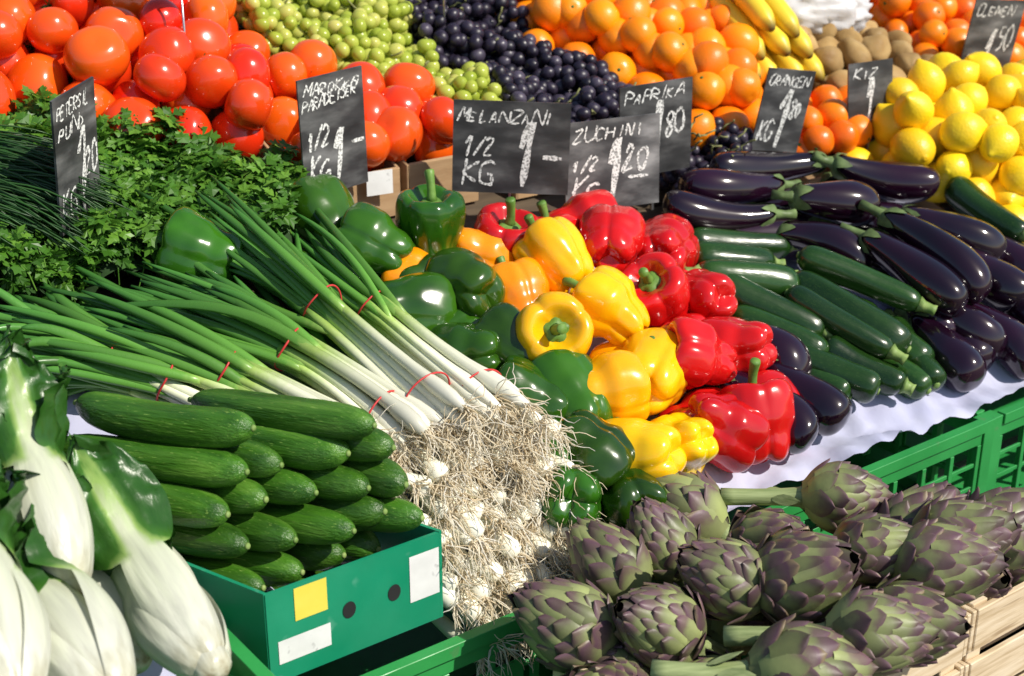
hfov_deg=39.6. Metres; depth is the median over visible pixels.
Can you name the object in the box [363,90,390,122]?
tomato
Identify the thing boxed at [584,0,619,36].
orange
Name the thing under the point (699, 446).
yellow bell pepper
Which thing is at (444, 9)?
price tag holder
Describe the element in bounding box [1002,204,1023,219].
lemon
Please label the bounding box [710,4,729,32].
orange
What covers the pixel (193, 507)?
cucumber
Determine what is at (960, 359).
eggplant
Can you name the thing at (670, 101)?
chalkboard price sign
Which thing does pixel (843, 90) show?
mandarin
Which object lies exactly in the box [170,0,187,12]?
tomato
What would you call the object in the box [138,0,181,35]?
tomato
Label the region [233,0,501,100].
green grape pile
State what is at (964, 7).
mandarin
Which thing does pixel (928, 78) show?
lemon
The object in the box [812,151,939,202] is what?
eggplant
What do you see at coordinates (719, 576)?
artichoke
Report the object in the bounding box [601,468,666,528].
green bell pepper
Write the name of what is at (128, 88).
tomato
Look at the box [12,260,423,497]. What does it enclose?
spring onion bunch
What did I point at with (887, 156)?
lemon
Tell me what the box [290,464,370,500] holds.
cucumber
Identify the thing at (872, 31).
kiwifruit
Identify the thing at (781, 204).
eggplant
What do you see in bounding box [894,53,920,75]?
kiwifruit
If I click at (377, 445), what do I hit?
cucumber
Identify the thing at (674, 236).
red bell pepper
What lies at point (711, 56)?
orange
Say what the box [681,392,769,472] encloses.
red bell pepper
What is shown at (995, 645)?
wooden produce crate
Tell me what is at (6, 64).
tomato
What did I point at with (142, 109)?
tomato
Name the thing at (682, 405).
red bell pepper
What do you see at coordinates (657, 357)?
yellow bell pepper
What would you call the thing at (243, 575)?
cucumber
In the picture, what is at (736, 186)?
eggplant
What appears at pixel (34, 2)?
tomato
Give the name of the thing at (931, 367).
zucchini
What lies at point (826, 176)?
eggplant
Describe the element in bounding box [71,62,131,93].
tomato
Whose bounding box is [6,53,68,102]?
tomato
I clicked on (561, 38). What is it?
orange
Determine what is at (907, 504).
artichoke
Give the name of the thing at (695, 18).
orange
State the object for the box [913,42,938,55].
mandarin
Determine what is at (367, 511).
cucumber
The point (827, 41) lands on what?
kiwifruit
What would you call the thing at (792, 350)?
eggplant
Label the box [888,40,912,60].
kiwifruit
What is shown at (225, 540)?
cucumber
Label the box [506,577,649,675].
artichoke
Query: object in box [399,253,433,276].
green bell pepper
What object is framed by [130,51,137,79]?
tomato
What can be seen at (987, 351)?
eggplant
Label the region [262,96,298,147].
tomato
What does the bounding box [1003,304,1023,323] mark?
eggplant
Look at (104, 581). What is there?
swiss chard head
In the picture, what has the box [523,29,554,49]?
orange
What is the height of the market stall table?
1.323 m
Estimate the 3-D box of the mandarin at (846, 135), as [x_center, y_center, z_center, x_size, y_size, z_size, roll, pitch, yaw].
[0.548,-0.333,2.363,0.058,0.059,0.052,26,56,37]
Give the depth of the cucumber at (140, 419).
1.40 m
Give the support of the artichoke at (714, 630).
in the wooden produce crate at (947, 665)
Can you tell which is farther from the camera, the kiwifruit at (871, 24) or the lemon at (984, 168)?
the kiwifruit at (871, 24)
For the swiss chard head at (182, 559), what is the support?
on the lining paper
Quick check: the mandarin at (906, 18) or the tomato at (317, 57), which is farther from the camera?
the mandarin at (906, 18)
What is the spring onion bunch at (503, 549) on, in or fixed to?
in the green plastic crate at (429, 649)
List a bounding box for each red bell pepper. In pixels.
[473,197,538,252]
[536,200,578,228]
[549,189,617,220]
[578,204,645,270]
[621,252,689,327]
[634,213,699,269]
[649,316,737,389]
[657,387,720,416]
[659,313,705,327]
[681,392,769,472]
[685,268,737,317]
[701,316,777,372]
[718,357,794,464]
[757,370,799,453]
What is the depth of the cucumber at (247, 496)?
1.40 m
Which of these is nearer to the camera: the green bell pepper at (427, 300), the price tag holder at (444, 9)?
the green bell pepper at (427, 300)
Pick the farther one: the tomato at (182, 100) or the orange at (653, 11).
the orange at (653, 11)
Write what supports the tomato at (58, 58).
in the cardboard box at (212, 114)
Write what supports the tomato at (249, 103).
on the tomato at (249, 142)
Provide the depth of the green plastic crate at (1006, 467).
2.10 m
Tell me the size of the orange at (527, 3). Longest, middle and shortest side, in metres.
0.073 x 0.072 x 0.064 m
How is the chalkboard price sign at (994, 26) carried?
on the market stall table
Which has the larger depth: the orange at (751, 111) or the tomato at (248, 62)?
the orange at (751, 111)
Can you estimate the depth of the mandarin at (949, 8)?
2.79 m
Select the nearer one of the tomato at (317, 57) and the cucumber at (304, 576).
the cucumber at (304, 576)
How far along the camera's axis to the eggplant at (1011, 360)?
2.03 m
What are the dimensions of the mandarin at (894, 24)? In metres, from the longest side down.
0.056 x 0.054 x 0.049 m
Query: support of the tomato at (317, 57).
on the tomato
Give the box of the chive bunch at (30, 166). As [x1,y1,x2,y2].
[0,124,131,255]
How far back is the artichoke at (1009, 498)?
1.54 m
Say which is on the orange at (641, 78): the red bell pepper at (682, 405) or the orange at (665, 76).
the orange at (665, 76)
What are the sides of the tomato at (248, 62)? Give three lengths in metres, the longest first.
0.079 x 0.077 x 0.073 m
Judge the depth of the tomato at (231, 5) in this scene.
2.14 m
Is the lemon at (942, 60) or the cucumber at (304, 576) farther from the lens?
the lemon at (942, 60)
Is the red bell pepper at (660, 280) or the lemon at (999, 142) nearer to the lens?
the red bell pepper at (660, 280)
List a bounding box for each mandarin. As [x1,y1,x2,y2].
[784,136,808,152]
[800,105,822,135]
[802,125,833,154]
[810,84,842,108]
[817,98,847,126]
[828,120,858,154]
[838,85,846,98]
[847,115,872,146]
[868,4,895,27]
[869,0,877,5]
[878,0,911,17]
[883,19,908,32]
[900,10,916,33]
[908,0,931,10]
[909,29,919,47]
[912,0,944,28]
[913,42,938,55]
[918,19,947,47]
[932,0,956,22]
[940,27,967,56]
[945,19,968,29]
[952,0,975,18]
[961,8,973,23]
[1010,42,1023,62]
[1015,26,1023,44]
[1020,15,1023,26]
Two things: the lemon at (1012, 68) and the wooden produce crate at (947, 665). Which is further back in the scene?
the lemon at (1012, 68)
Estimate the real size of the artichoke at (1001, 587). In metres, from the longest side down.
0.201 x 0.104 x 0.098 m
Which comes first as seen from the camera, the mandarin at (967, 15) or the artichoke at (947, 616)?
the artichoke at (947, 616)
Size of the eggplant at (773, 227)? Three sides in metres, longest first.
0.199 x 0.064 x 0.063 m
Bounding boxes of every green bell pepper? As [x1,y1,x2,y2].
[154,206,244,284]
[289,174,353,244]
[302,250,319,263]
[329,202,415,278]
[383,272,456,330]
[395,169,465,253]
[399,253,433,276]
[424,247,504,317]
[431,322,502,370]
[449,308,479,323]
[474,302,528,363]
[499,355,567,419]
[532,349,612,419]
[539,464,602,527]
[543,417,569,459]
[561,409,634,491]
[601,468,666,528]
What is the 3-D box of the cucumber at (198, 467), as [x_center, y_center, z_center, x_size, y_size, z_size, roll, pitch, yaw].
[-0.367,0.122,1.428,0.245,0.042,0.042,4,34,25]
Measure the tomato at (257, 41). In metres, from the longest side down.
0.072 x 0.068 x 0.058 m
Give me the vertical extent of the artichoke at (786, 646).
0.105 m
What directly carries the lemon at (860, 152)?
on the lining paper
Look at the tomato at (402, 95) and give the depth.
2.08 m
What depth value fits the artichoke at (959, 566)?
1.43 m
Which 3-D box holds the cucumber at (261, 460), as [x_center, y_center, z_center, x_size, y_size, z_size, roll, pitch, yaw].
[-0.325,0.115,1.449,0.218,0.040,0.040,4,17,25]
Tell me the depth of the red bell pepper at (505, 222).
1.91 m
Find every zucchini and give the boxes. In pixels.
[685,259,798,296]
[694,227,798,258]
[696,241,785,265]
[727,274,832,339]
[732,305,828,351]
[782,264,912,353]
[784,285,908,365]
[796,245,937,315]
[806,346,880,403]
[811,368,851,399]
[827,335,916,396]
[858,296,876,306]
[878,358,931,399]
[884,308,946,392]
[906,330,934,360]
[944,176,1023,241]
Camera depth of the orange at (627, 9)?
2.39 m
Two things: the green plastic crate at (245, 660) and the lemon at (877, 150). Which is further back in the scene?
the lemon at (877, 150)
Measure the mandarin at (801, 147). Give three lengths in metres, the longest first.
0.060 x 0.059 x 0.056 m
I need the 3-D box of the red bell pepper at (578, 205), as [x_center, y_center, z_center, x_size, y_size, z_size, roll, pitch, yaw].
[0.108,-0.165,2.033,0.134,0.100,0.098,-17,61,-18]
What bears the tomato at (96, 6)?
in the cardboard box at (212, 114)
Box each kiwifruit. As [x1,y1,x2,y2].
[799,25,811,34]
[807,34,818,51]
[812,23,837,40]
[813,46,843,75]
[817,36,838,46]
[826,70,847,88]
[834,29,862,42]
[837,38,871,69]
[859,20,877,34]
[861,27,888,38]
[862,34,890,60]
[888,30,911,43]
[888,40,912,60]
[893,65,906,77]
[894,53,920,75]
[920,54,933,60]
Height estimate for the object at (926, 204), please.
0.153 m
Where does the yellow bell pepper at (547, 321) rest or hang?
on the lining paper
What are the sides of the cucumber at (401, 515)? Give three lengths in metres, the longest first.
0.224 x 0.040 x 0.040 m
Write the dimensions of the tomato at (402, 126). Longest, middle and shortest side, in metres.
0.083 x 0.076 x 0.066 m
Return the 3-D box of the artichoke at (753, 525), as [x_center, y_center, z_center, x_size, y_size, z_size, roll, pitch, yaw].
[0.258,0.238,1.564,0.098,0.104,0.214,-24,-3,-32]
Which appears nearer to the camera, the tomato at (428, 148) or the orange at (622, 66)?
the tomato at (428, 148)
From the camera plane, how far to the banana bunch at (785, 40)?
2.46 m
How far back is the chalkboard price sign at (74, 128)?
1.69 m
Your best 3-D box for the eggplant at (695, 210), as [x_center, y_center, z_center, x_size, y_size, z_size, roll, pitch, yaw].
[0.325,-0.181,2.129,0.210,0.064,0.060,5,19,-14]
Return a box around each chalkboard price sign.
[49,76,99,236]
[296,65,367,187]
[452,99,571,196]
[565,113,659,205]
[619,77,692,209]
[751,67,815,151]
[847,58,892,149]
[960,0,1023,66]
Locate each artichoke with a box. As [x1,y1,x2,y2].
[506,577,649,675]
[564,516,698,655]
[565,656,628,675]
[587,641,649,675]
[611,582,740,670]
[625,496,701,587]
[650,613,878,675]
[656,470,729,538]
[675,536,764,624]
[691,648,737,661]
[705,612,772,655]
[720,458,893,533]
[723,584,941,675]
[726,504,805,547]
[755,522,861,623]
[833,506,912,588]
[851,518,1010,606]
[874,573,972,672]
[877,480,966,524]
[911,494,1023,553]
[965,486,1023,575]
[983,568,1012,600]
[1011,568,1023,586]
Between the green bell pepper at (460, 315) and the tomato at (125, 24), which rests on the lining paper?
the green bell pepper at (460, 315)
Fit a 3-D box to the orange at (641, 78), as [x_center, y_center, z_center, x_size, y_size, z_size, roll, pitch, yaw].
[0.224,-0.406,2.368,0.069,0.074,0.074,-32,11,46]
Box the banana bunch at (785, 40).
[710,0,824,82]
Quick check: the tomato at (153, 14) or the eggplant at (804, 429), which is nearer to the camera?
the eggplant at (804, 429)
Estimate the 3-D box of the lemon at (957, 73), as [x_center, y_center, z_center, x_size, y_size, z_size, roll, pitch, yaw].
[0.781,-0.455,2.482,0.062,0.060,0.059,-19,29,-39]
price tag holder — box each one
[181,0,185,32]
[443,0,444,25]
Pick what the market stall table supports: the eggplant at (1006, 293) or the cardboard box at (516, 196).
the cardboard box at (516, 196)
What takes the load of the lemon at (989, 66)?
on the lemon at (1000, 110)
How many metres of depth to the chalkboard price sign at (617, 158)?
2.03 m
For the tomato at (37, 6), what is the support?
in the cardboard box at (212, 114)
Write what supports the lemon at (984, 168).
on the lemon at (1004, 196)
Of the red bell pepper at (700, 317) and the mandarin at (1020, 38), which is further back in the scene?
the mandarin at (1020, 38)
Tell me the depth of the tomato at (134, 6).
2.04 m
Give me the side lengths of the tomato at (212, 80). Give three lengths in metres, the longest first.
0.077 x 0.076 x 0.072 m
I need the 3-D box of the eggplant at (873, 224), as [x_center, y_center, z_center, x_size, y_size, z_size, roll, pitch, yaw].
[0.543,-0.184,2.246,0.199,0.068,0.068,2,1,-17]
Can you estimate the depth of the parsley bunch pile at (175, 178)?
1.82 m
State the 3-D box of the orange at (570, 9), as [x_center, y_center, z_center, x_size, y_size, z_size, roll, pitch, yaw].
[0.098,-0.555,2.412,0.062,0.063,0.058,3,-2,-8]
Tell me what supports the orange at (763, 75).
in the cardboard box
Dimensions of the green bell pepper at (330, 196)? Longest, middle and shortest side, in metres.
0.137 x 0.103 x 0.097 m
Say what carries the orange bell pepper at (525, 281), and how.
on the lining paper
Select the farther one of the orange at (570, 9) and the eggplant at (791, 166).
the orange at (570, 9)
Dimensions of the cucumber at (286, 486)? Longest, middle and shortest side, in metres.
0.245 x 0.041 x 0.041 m
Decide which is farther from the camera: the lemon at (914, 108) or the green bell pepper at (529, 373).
the lemon at (914, 108)
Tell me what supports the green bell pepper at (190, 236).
on the parsley bunch pile at (175, 178)
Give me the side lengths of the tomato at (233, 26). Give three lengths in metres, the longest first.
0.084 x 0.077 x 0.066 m
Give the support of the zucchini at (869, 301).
on the zucchini at (920, 346)
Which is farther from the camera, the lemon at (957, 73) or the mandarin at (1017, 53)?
the mandarin at (1017, 53)
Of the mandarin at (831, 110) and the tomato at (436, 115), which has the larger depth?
the mandarin at (831, 110)
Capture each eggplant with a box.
[663,190,796,229]
[678,168,801,203]
[710,150,846,180]
[714,368,819,453]
[737,218,800,260]
[747,188,812,220]
[766,359,851,435]
[768,324,811,373]
[771,180,880,226]
[777,219,872,267]
[804,220,885,273]
[807,202,904,234]
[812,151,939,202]
[819,172,898,203]
[840,222,968,316]
[858,199,992,303]
[881,205,1006,259]
[886,273,955,330]
[893,308,986,392]
[951,304,1006,360]
[963,336,995,370]
[967,302,1023,378]
[974,249,1023,311]
[1003,235,1023,270]
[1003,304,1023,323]
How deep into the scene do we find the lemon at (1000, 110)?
2.46 m
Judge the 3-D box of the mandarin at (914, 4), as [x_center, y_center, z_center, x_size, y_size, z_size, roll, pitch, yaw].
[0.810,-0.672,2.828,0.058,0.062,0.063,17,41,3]
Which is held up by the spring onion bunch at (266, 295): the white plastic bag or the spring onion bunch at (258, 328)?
the spring onion bunch at (258, 328)
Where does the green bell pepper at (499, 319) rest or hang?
on the lining paper
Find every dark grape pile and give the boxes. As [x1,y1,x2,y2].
[405,0,636,122]
[618,113,755,189]
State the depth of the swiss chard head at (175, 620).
1.25 m
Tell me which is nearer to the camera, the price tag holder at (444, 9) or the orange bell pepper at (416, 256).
the orange bell pepper at (416, 256)
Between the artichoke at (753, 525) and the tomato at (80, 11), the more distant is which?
the tomato at (80, 11)
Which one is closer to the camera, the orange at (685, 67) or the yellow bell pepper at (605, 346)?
the yellow bell pepper at (605, 346)
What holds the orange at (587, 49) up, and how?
on the dark grape pile at (526, 68)
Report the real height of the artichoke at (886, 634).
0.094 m
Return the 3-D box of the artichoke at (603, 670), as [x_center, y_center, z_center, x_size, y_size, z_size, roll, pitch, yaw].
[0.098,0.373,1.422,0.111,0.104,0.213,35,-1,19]
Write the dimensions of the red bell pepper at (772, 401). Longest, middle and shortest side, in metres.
0.132 x 0.095 x 0.091 m
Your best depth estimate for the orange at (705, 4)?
2.52 m
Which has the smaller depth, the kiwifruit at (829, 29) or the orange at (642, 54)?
the orange at (642, 54)
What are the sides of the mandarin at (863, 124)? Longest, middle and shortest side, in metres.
0.059 x 0.058 x 0.055 m
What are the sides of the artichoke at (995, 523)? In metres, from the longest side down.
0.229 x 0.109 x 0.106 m
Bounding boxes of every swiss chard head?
[0,324,93,597]
[0,460,50,675]
[18,474,135,675]
[62,451,151,674]
[64,429,231,675]
[172,546,196,580]
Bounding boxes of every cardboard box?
[186,523,442,675]
[207,107,222,122]
[256,141,399,216]
[395,155,477,202]
[511,193,539,199]
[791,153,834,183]
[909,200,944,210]
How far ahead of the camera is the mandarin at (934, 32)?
2.72 m
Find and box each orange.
[510,0,539,28]
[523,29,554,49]
[530,0,560,31]
[547,28,572,47]
[560,0,586,27]
[562,42,595,55]
[565,7,596,43]
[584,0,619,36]
[591,38,626,60]
[597,18,628,53]
[601,52,636,83]
[613,0,650,19]
[620,15,656,52]
[628,72,663,84]
[629,55,658,73]
[633,32,658,69]
[650,0,684,12]
[650,8,657,20]
[652,31,688,71]
[653,7,684,34]
[658,69,673,80]
[672,48,698,78]
[681,0,702,8]
[681,7,715,32]
[681,32,693,47]
[691,109,714,150]
[692,27,725,46]
[692,41,728,73]
[692,71,725,109]
[699,0,709,9]
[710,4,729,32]
[711,106,749,130]
[717,64,739,106]
[720,23,759,55]
[727,47,757,73]
[730,68,760,106]
[738,98,760,131]
[758,61,765,85]
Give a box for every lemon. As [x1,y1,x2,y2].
[841,147,873,159]
[862,139,889,160]
[872,103,903,147]
[881,151,894,161]
[886,77,918,103]
[890,127,935,165]
[893,90,933,128]
[907,58,945,102]
[922,117,947,157]
[926,162,947,202]
[929,52,960,70]
[933,87,973,118]
[935,151,972,181]
[939,111,987,152]
[943,60,978,90]
[954,175,995,213]
[955,82,987,112]
[964,51,1001,86]
[965,147,998,184]
[975,108,1007,125]
[979,123,1019,162]
[985,74,1020,108]
[986,104,1005,112]
[991,178,1023,206]
[998,156,1023,194]
[1001,62,1023,74]
[1002,106,1023,126]
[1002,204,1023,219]
[1007,74,1023,108]
[1013,87,1023,107]
[1013,120,1023,155]
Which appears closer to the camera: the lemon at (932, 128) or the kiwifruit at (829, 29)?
the lemon at (932, 128)
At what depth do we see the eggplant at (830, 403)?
1.81 m
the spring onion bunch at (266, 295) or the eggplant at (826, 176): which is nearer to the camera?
the spring onion bunch at (266, 295)
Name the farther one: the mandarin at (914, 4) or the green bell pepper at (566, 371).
the mandarin at (914, 4)
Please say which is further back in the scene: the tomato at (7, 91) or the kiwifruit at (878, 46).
the kiwifruit at (878, 46)
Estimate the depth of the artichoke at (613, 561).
1.49 m
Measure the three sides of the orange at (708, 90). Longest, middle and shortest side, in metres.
0.064 x 0.063 x 0.059 m
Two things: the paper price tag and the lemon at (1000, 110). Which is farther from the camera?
the lemon at (1000, 110)
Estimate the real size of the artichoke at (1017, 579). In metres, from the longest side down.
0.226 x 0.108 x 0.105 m
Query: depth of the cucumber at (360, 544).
1.47 m
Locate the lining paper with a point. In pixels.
(877, 420)
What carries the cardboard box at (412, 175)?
on the market stall table
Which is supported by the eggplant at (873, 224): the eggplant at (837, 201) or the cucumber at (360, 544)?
the eggplant at (837, 201)
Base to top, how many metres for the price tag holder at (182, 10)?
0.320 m
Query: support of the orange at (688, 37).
on the orange
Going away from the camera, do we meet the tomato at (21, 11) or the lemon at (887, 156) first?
the tomato at (21, 11)
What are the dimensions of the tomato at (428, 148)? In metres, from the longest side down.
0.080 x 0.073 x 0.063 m
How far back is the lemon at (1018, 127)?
2.34 m
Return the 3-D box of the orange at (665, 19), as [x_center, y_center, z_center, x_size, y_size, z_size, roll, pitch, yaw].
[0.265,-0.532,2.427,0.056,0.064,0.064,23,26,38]
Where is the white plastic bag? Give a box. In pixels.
[785,0,872,33]
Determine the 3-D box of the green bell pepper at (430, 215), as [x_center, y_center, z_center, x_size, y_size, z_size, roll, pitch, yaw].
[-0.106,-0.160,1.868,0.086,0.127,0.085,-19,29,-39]
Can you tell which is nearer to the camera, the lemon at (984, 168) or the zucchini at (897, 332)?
the zucchini at (897, 332)
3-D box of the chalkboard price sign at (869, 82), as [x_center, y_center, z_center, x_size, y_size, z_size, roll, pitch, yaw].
[0.599,-0.367,2.388,0.085,0.195,0.009,-11,21,-17]
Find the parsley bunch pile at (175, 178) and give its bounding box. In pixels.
[0,85,308,303]
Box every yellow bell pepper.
[512,213,593,294]
[515,291,593,360]
[562,265,649,345]
[587,350,650,419]
[589,341,623,358]
[605,418,686,477]
[622,327,687,415]
[650,412,718,473]
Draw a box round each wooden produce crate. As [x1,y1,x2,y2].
[553,612,970,675]
[957,582,1023,675]
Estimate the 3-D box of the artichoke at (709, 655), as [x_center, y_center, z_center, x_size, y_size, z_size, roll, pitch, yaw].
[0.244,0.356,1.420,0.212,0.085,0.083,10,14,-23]
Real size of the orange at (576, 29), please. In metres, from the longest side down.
0.065 x 0.065 x 0.060 m
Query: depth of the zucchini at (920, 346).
1.96 m
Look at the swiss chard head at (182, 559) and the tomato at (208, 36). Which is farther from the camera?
the tomato at (208, 36)
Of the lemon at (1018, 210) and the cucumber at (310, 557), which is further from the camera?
the lemon at (1018, 210)
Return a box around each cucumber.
[63,434,249,487]
[73,391,255,448]
[159,481,230,527]
[172,522,250,558]
[179,550,304,586]
[180,554,265,591]
[187,388,376,439]
[201,477,268,513]
[218,439,283,477]
[226,512,297,552]
[250,425,350,469]
[250,467,318,504]
[258,503,356,544]
[272,574,310,589]
[283,543,346,570]
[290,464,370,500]
[305,562,346,575]
[306,494,387,531]
[340,530,380,560]
[342,458,408,497]
[344,428,395,462]
[366,497,424,532]
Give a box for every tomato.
[0,0,35,43]
[0,10,22,59]
[0,44,29,75]
[0,72,16,115]
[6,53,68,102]
[24,40,33,53]
[25,45,70,78]
[26,7,78,54]
[29,0,43,5]
[34,1,44,10]
[40,0,93,26]
[60,81,114,116]
[63,25,129,86]
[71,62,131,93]
[79,1,99,27]
[84,6,144,57]
[96,0,147,17]
[101,97,163,153]
[112,79,159,107]
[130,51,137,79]
[133,53,186,101]
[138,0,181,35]
[138,26,194,72]
[161,92,210,115]
[161,106,211,149]
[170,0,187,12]
[178,17,231,59]
[184,0,228,31]
[184,54,237,108]
[211,111,263,156]
[220,84,273,110]
[222,0,236,19]
[224,78,273,130]
[226,47,269,87]
[227,16,238,35]
[229,30,269,59]
[231,43,256,51]
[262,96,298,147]
[267,51,311,98]
[289,132,301,164]
[291,39,337,77]
[342,61,385,92]
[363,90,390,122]
[365,120,390,168]
[372,160,405,170]
[376,106,422,161]
[381,84,422,125]
[383,62,435,100]
[414,127,452,161]
[420,96,453,144]
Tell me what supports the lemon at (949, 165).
on the lemon at (938, 196)
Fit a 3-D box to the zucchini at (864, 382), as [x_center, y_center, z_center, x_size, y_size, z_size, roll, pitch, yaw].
[0.427,0.043,1.910,0.142,0.048,0.049,24,27,14]
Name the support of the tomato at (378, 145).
in the cardboard box at (386, 203)
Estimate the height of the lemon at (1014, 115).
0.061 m
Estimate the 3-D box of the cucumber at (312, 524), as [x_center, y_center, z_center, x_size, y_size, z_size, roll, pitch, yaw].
[-0.266,0.184,1.470,0.246,0.041,0.041,5,39,26]
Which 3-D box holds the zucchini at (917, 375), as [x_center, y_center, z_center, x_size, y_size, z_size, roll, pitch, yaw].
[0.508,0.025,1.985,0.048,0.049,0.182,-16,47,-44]
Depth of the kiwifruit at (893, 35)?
2.67 m
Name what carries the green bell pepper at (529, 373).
on the green bell pepper at (557, 452)
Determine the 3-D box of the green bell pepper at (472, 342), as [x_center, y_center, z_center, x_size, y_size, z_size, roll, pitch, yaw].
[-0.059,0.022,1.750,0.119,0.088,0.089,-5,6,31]
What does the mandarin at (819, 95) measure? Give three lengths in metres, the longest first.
0.060 x 0.060 x 0.056 m
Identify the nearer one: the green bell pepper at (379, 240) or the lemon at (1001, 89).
the green bell pepper at (379, 240)
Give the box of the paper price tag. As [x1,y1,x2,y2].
[366,169,392,196]
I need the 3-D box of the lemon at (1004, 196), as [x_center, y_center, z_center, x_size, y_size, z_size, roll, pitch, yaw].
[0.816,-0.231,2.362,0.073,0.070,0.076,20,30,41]
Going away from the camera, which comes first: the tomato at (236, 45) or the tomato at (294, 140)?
the tomato at (294, 140)
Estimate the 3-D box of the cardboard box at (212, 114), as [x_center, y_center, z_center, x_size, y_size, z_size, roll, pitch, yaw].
[-0.732,-0.353,2.027,0.552,0.249,0.461,-16,27,-34]
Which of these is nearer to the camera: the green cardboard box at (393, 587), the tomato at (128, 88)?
the green cardboard box at (393, 587)
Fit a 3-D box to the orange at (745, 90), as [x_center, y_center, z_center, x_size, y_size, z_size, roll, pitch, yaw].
[0.380,-0.414,2.349,0.064,0.064,0.060,37,12,-49]
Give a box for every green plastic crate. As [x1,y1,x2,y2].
[226,627,274,675]
[297,581,670,675]
[728,409,995,534]
[866,387,1023,490]
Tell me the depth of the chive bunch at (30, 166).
1.71 m
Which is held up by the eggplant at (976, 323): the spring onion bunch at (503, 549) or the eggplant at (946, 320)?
the eggplant at (946, 320)
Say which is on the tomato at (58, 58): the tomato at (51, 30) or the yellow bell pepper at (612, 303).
the tomato at (51, 30)
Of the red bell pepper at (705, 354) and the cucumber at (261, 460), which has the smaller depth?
the cucumber at (261, 460)
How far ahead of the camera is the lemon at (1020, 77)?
2.47 m
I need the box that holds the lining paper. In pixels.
[67,202,1023,675]
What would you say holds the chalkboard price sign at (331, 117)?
on the market stall table
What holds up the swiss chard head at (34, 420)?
on the swiss chard head at (90, 634)
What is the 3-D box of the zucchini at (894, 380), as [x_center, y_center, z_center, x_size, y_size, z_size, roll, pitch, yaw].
[0.482,0.043,1.937,0.136,0.052,0.050,28,48,15]
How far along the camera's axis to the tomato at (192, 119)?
1.92 m
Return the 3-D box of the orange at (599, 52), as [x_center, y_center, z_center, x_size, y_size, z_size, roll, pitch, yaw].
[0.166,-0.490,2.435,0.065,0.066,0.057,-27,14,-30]
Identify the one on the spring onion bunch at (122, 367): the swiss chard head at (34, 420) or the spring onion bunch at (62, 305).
the spring onion bunch at (62, 305)
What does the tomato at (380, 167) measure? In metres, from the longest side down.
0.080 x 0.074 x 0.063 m
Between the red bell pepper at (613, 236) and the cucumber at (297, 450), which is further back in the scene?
the red bell pepper at (613, 236)
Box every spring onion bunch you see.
[0,282,205,404]
[0,304,233,401]
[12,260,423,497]
[80,261,477,493]
[135,175,511,483]
[233,275,478,512]
[254,292,557,520]
[282,208,579,490]
[397,410,606,675]
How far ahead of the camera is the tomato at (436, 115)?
2.07 m
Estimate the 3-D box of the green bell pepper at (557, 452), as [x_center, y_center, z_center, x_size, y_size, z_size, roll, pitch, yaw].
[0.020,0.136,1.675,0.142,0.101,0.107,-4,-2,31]
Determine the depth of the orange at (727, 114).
2.31 m
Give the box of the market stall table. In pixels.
[0,0,1017,675]
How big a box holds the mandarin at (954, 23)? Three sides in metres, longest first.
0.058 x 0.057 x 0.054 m
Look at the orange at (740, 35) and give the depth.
2.42 m
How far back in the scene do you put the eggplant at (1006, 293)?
2.10 m
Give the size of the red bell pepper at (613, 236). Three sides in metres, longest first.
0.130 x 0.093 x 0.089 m
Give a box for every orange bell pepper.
[381,247,427,280]
[457,227,514,266]
[492,255,549,309]
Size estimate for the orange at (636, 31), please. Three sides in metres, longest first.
0.064 x 0.064 x 0.060 m
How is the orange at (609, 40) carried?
on the orange at (599, 52)
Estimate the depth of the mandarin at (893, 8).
2.77 m
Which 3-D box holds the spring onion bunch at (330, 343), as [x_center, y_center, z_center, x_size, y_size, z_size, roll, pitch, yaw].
[-0.163,0.059,1.691,0.536,0.215,0.123,19,29,39]
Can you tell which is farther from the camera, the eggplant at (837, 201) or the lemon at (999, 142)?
the lemon at (999, 142)
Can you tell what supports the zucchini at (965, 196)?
on the zucchini
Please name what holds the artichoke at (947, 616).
in the wooden produce crate at (947, 665)
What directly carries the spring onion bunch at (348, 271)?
on the spring onion bunch at (503, 549)
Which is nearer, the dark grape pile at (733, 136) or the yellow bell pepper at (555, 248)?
the yellow bell pepper at (555, 248)
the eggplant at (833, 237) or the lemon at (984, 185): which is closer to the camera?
the eggplant at (833, 237)
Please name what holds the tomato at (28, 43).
in the cardboard box at (212, 114)
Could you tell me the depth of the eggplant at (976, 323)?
2.02 m
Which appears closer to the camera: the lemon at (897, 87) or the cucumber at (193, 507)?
the cucumber at (193, 507)
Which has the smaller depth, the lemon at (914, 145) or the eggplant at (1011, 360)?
the eggplant at (1011, 360)
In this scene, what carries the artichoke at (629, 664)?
in the wooden produce crate at (947, 665)
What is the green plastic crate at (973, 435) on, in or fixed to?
on the green plastic crate
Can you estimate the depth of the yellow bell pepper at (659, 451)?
1.63 m
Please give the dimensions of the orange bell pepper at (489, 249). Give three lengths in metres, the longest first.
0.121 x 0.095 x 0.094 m

